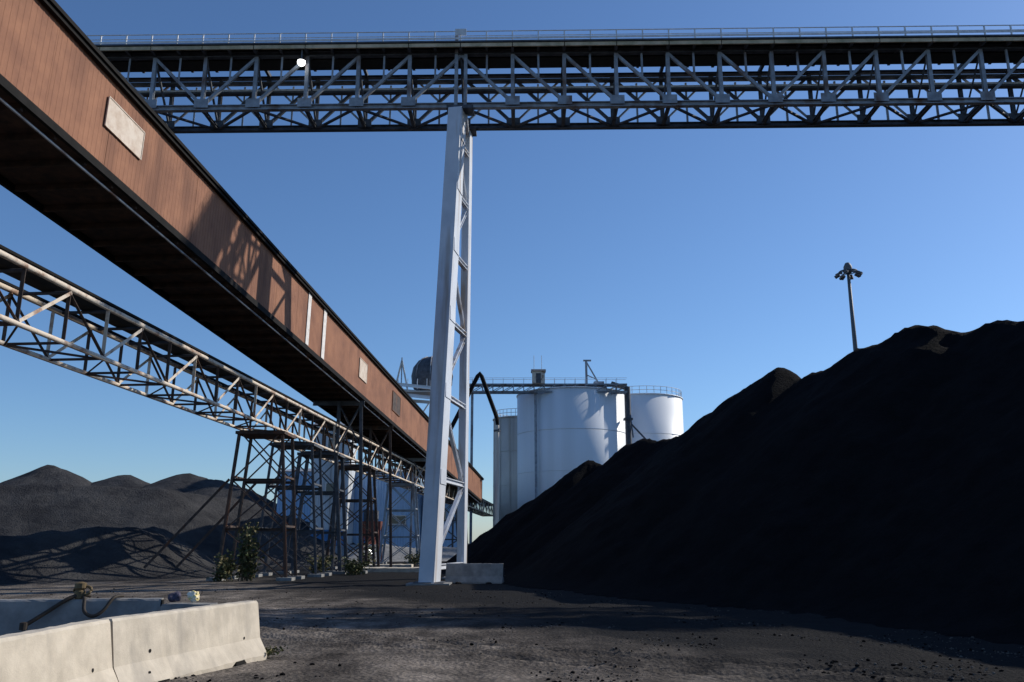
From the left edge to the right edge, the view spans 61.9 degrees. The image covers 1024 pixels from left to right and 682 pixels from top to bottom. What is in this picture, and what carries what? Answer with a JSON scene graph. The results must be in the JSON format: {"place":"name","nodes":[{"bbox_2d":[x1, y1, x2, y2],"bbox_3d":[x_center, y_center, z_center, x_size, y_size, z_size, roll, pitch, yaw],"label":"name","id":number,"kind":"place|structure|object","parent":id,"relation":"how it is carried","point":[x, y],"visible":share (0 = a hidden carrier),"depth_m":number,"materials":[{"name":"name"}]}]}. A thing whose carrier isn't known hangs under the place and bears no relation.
{"place":"outdoors","nodes":[
{"label":"outdoors","id":0,"kind":"place"},
{"bbox_2d":[168,591,180,601],"bbox_3d":[-5.170,3.915,13.067,0.192,0.168,0.174,5,-14,-19],"label":"rag","id":1,"kind":"object","parent":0,"point":[175,596],"visible":1,"depth_m":13.01,"materials":[{"name":"blue fabric"}]},
{"bbox_2d":[0,544,1023,681],"bbox_3d":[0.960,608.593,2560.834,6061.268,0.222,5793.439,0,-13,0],"label":"ground","id":2,"kind":"structure","parent":0,"point":[360,654],"depth_m":14.70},
{"bbox_2d":[0,465,91,485],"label":"coal pile","id":3,"kind":"object","parent":2,"relation":"on","point":[49,474],"visible":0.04,"depth_m":99.47,"materials":[{"name":"black gravel"}]},
{"bbox_2d":[0,619,117,681],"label":"concrete barrier","id":4,"kind":"object","parent":2,"relation":"on","point":[80,651],"visible":1,"depth_m":8.43,"materials":[{"name":"grey concrete"}]},
{"bbox_2d":[0,598,164,635],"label":"concrete barrier","id":5,"kind":"object","parent":2,"relation":"on","point":[14,613],"visible":0.32,"depth_m":12.76,"materials":[{"name":"grey concrete"}]},
{"bbox_2d":[19,582,123,630],"bbox_3d":[-6.560,3.962,12.795,1.332,0.670,0.462,2,-14,-10],"label":"hose","id":6,"kind":"object","parent":5,"relation":"on","point":[79,591],"visible":1,"depth_m":12.75,"materials":[{"name":"brown rubber"}]},
{"bbox_2d":[0,526,239,584],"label":"coal pile","id":7,"kind":"object","parent":2,"relation":"on","point":[97,554],"visible":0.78,"depth_m":39.28,"materials":[{"name":"black gravel"}]},
{"bbox_2d":[91,475,149,488],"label":"coal pile","id":8,"kind":"object","parent":2,"relation":"on","point":[128,481],"visible":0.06,"depth_m":101.25,"materials":[{"name":"black gravel"}]},
{"bbox_2d":[0,483,357,566],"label":"coal pile","id":9,"kind":"object","parent":2,"relation":"on","point":[29,509],"visible":0.43,"depth_m":61.67,"materials":[{"name":"black gravel"}]},
{"bbox_2d":[100,601,266,681],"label":"concrete barrier","id":10,"kind":"object","parent":2,"relation":"on","point":[161,646],"visible":0.93,"depth_m":10.65,"materials":[{"name":"grey concrete"}]},
{"bbox_2d":[159,603,217,610],"bbox_3d":[-4.924,4.386,12.999,0.828,0.740,0.450,0,-13,0],"label":"concrete block","id":11,"kind":"object","parent":2,"relation":"on","point":[168,606],"depth_m":12.89,"materials":[{"name":"grey concrete"}]},
{"bbox_2d":[187,590,199,602],"bbox_3d":[-4.872,3.912,13.065,0.190,0.185,0.208,0,-13,0],"label":"crumpled bag","id":12,"kind":"object","parent":11,"relation":"on","point":[193,596],"visible":1,"depth_m":13.00,"materials":[{"name":"white plastic"}]},
{"bbox_2d":[206,549,241,581],"bbox_3d":[-12.281,9.652,36.648,1.349,1.452,1.683,8,-16,-31],"label":"weed","id":13,"kind":"object","parent":2,"relation":"on","point":[226,567],"visible":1,"depth_m":36.55,"materials":[{"name":"green plant"}]},
{"bbox_2d":[140,473,355,546],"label":"coal pile","id":14,"kind":"object","parent":2,"relation":"on","point":[189,483],"visible":0.06,"depth_m":98.96,"materials":[{"name":"black gravel"}]},
{"bbox_2d":[232,522,264,580],"bbox_3d":[-11.565,9.192,37.434,1.416,2.577,1.041,0,-13,0],"label":"weed","id":15,"kind":"object","parent":2,"relation":"on","point":[248,566],"visible":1,"depth_m":37.35,"materials":[{"name":"green plant"}]},
{"bbox_2d":[206,430,304,580],"bbox_3d":[-11.524,7.641,39.297,3.740,6.854,2.480,0,-13,0],"label":"trestle","id":16,"kind":"object","parent":2,"relation":"on","point":[252,435],"visible":0.86,"depth_m":39.04,"materials":[{"name":"metal"}]},
{"bbox_2d":[143,478,229,567],"bbox_3d":[-15.200,8.508,40.017,0.120,5.338,0.120,44,-23,-7],"label":"raking strut","id":17,"kind":"object","parent":16,"relation":"attached to","point":[185,524],"visible":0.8,"depth_m":39.91,"materials":[{"name":"metal"}]},
{"bbox_2d":[175,484,255,567],"bbox_3d":[-14.000,8.669,40.698,0.120,5.338,0.120,44,-23,-7],"label":"raking strut","id":18,"kind":"object","parent":16,"relation":"attached to","point":[207,534],"visible":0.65,"depth_m":40.42,"materials":[{"name":"metal"}]},
{"bbox_2d":[0,244,492,516],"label":"truss conveyor","id":19,"kind":"object","parent":16,"relation":"on","point":[23,270],"visible":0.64,"depth_m":29.47,"materials":[{"name":"metal"}]},
{"bbox_2d":[265,644,288,657],"bbox_3d":[-3.626,4.554,12.492,0.539,0.197,0.667,-3,-14,13],"label":"weed","id":20,"kind":"object","parent":2,"relation":"on","point":[270,651],"visible":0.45,"depth_m":12.49,"materials":[{"name":"green plant"}]},
{"bbox_2d":[254,442,331,576],"bbox_3d":[-11.149,8.659,43.475,3.740,6.801,2.480,0,-13,0],"label":"trestle","id":21,"kind":"object","parent":2,"relation":"on","point":[305,446],"visible":0.72,"depth_m":43.26,"materials":[{"name":"grey metal"}]},
{"bbox_2d":[304,553,336,573],"bbox_3d":[-9.919,11.567,43.987,1.452,1.200,2.078,5,-14,-22],"label":"weed","id":22,"kind":"object","parent":2,"relation":"on","point":[320,565],"visible":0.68,"depth_m":43.97,"materials":[{"name":"green plant"}]},
{"bbox_2d":[275,401,367,573],"bbox_3d":[-10.316,8.193,47.902,4.672,9.749,2.480,0,-13,0],"label":"trestle","id":23,"kind":"object","parent":2,"relation":"on","point":[335,520],"visible":0.66,"depth_m":47.77,"materials":[{"name":"brown metal"}]},
{"bbox_2d":[0,0,483,503],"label":"conveyor gallery","id":24,"kind":"object","parent":23,"relation":"on","point":[98,156],"visible":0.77,"depth_m":27.03,"materials":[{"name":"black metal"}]},
{"bbox_2d":[310,422,356,545],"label":"process tower","id":25,"kind":"structure","parent":2,"relation":"on","point":[329,473],"depth_m":91.05,"materials":[{"name":"grey metal"}]},
{"bbox_2d":[325,482,333,490],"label":"window","id":26,"kind":"structure","parent":25,"relation":"in","point":[327,487],"depth_m":90.70,"materials":[{"name":"white paint"}]},
{"bbox_2d":[327,438,332,450],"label":"window","id":27,"kind":"structure","parent":25,"relation":"in","point":[328,443],"depth_m":91.77,"materials":[{"name":"white paint"}]},
{"bbox_2d":[276,468,423,547],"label":"process shed","id":28,"kind":"structure","parent":2,"relation":"on","point":[381,490],"depth_m":94.38,"materials":[{"name":"blue metal"}]},
{"bbox_2d":[388,515,406,525],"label":"window","id":29,"kind":"structure","parent":28,"relation":"in","point":[400,517],"depth_m":93.81,"materials":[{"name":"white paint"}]},
{"bbox_2d":[321,425,392,568],"bbox_3d":[-9.672,10.124,55.152,4.651,9.336,2.480,0,-13,0],"label":"trestle","id":30,"kind":"object","parent":2,"relation":"on","point":[369,468],"visible":0.57,"depth_m":55.02,"materials":[{"name":"metal"}]},
{"bbox_2d":[339,557,375,574],"bbox_3d":[-8.095,11.830,44.761,2.254,1.005,1.548,-6,-15,24],"label":"weed","id":31,"kind":"object","parent":2,"relation":"on","point":[354,568],"visible":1,"depth_m":44.55,"materials":[{"name":"green plant"}]},
{"bbox_2d":[356,543,382,563],"bbox_3d":[-9.860,14.609,58.253,1.514,1.666,2.913,-1,-13,3],"label":"weed","id":32,"kind":"object","parent":2,"relation":"on","point":[369,557],"visible":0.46,"depth_m":58.08,"materials":[{"name":"green plant"}]},
{"bbox_2d":[358,510,382,562],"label":"feed hopper","id":33,"kind":"object","parent":2,"relation":"on","point":[380,523],"visible":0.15,"depth_m":71.68,"materials":[{"name":"red paint"}]},
{"bbox_2d":[367,564,412,566],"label":"concrete slab","id":34,"kind":"structure","parent":2,"relation":"on","point":[397,565],"depth_m":56.07,"materials":[{"name":"grey concrete"}]},
{"bbox_2d":[363,567,418,571],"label":"concrete slab","id":35,"kind":"structure","parent":2,"relation":"on","point":[394,569],"depth_m":48.74,"materials":[{"name":"grey concrete"}]},
{"bbox_2d":[330,544,456,561],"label":"rubble bank","id":36,"kind":"structure","parent":2,"relation":"on","point":[448,553],"depth_m":79.96,"materials":[{"name":"grey stone"}]},
{"bbox_2d":[375,458,425,563],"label":"trestle","id":37,"kind":"object","parent":2,"relation":"on","point":[414,509],"visible":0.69,"depth_m":68.22,"materials":[{"name":"brown metal"}]},
{"bbox_2d":[379,357,430,467],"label":"hopper platform","id":38,"kind":"structure","parent":2,"relation":"on","point":[419,394],"depth_m":111.83,"materials":[{"name":"beige paint"}]},
{"bbox_2d":[411,356,452,390],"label":"dust collector","id":39,"kind":"object","parent":38,"relation":"on","point":[422,370],"visible":0.38,"depth_m":114.37,"materials":[{"name":"grey metal"}]},
{"bbox_2d":[401,550,419,564],"bbox_3d":[-7.063,16.137,63.848,2.124,1.332,3.151,7,-15,-28],"label":"weed","id":40,"kind":"object","parent":2,"relation":"on","point":[413,559],"visible":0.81,"depth_m":63.52,"materials":[{"name":"green plant"}]},
{"bbox_2d":[406,106,472,585],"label":"support tower","id":41,"kind":"structure","parent":2,"relation":"on","point":[457,188],"depth_m":37.80,"materials":[{"name":"white metal"}]},
{"bbox_2d":[87,25,1023,136],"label":"overhead conveyor","id":42,"kind":"object","parent":41,"relation":"on","point":[456,54],"visible":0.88,"depth_m":40.81,"materials":[{"name":"grey metal"}]},
{"bbox_2d":[297,49,305,65],"bbox_3d":[-9.950,-13.438,40.388,0.400,0.920,0.400,0,-13,0],"label":"floodlight","id":43,"kind":"object","parent":42,"relation":"hanging from","point":[301,62],"visible":1,"depth_m":40.23,"materials":[{"name":"white"}]},
{"bbox_2d":[442,497,456,546],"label":"building","id":44,"kind":"structure","parent":2,"relation":"on","point":[446,543],"depth_m":97.54,"materials":[{"name":"blue metal"}]},
{"bbox_2d":[443,490,467,546],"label":"trestle","id":45,"kind":"object","parent":2,"relation":"on","point":[454,519],"visible":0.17,"depth_m":89.50,"materials":[{"name":"grey metal"}]},
{"bbox_2d":[448,372,499,525],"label":"peaked pipe","id":46,"kind":"object","parent":2,"relation":"on","point":[496,430],"visible":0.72,"depth_m":108.10,"materials":[{"name":"black metal"}]},
{"bbox_2d":[445,563,504,583],"bbox_3d":[-1.514,9.686,35.570,2.485,0.816,0.612,-2,-13,7],"label":"concrete barrier","id":47,"kind":"object","parent":2,"relation":"on","point":[475,573],"visible":0.96,"depth_m":35.42,"materials":[{"name":"grey concrete"}]},
{"bbox_2d":[493,408,516,526],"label":"storage tank","id":48,"kind":"object","parent":2,"relation":"on","point":[508,464],"visible":0.27,"depth_m":123.91,"materials":[{"name":"white metal"}]},
{"bbox_2d":[1,587,1023,681],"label":"coal lumps","id":49,"kind":"object","parent":2,"relation":"on","point":[774,634],"visible":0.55,"depth_m":12.71,"materials":[{"name":"black stone"}]},
{"bbox_2d":[469,378,626,543],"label":"walkway bridge","id":50,"kind":"structure","parent":2,"relation":"on","point":[615,385],"depth_m":115.58,"materials":[{"name":"grey metal"}]},
{"bbox_2d":[531,355,545,383],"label":"head house","id":51,"kind":"structure","parent":50,"relation":"on","point":[538,376],"depth_m":115.51,"materials":[{"name":"metal"}]},
{"bbox_2d":[536,373,540,382],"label":"door","id":52,"kind":"structure","parent":51,"relation":"in","point":[538,375],"depth_m":115.42,"materials":[{"name":"grey metal"}]},
{"bbox_2d":[516,386,625,508],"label":"storage tank","id":53,"kind":"object","parent":2,"relation":"on","point":[577,426],"visible":0.55,"depth_m":114.67,"materials":[{"name":"white metal"}]},
{"bbox_2d":[583,360,603,387],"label":"davit frame","id":54,"kind":"object","parent":53,"relation":"on","point":[586,373],"visible":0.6,"depth_m":119.38,"materials":[{"name":"grey metal"}]},
{"bbox_2d":[611,381,645,443],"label":"downpipe","id":55,"kind":"object","parent":2,"relation":"on","point":[629,426],"visible":0.46,"depth_m":116.50,"materials":[{"name":"grey metal"}]},
{"bbox_2d":[613,386,683,442],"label":"storage tank","id":56,"kind":"object","parent":2,"relation":"on","point":[657,416],"visible":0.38,"depth_m":125.56,"materials":[{"name":"white metal"}]},
{"bbox_2d":[441,320,1023,644],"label":"coal pile","id":57,"kind":"object","parent":2,"relation":"on","point":[881,484],"visible":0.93,"depth_m":26.42,"materials":[{"name":"black gravel"}]},
{"bbox_2d":[834,262,862,350],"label":"light mast","id":58,"kind":"object","parent":2,"relation":"on","point":[848,270],"visible":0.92,"depth_m":114.24,"materials":[{"name":"grey metal"}]},
{"bbox_2d":[0,0,1023,543],"label":"sky","id":59,"kind":"structure","parent":0,"point":[702,264],"materials":[{"name":"blue"}]},
{"bbox_2d":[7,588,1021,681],"bbox_3d":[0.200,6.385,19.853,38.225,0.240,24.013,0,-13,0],"label":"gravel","id":60,"kind":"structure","parent":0,"point":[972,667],"depth_m":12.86,"materials":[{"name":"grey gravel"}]}
]}

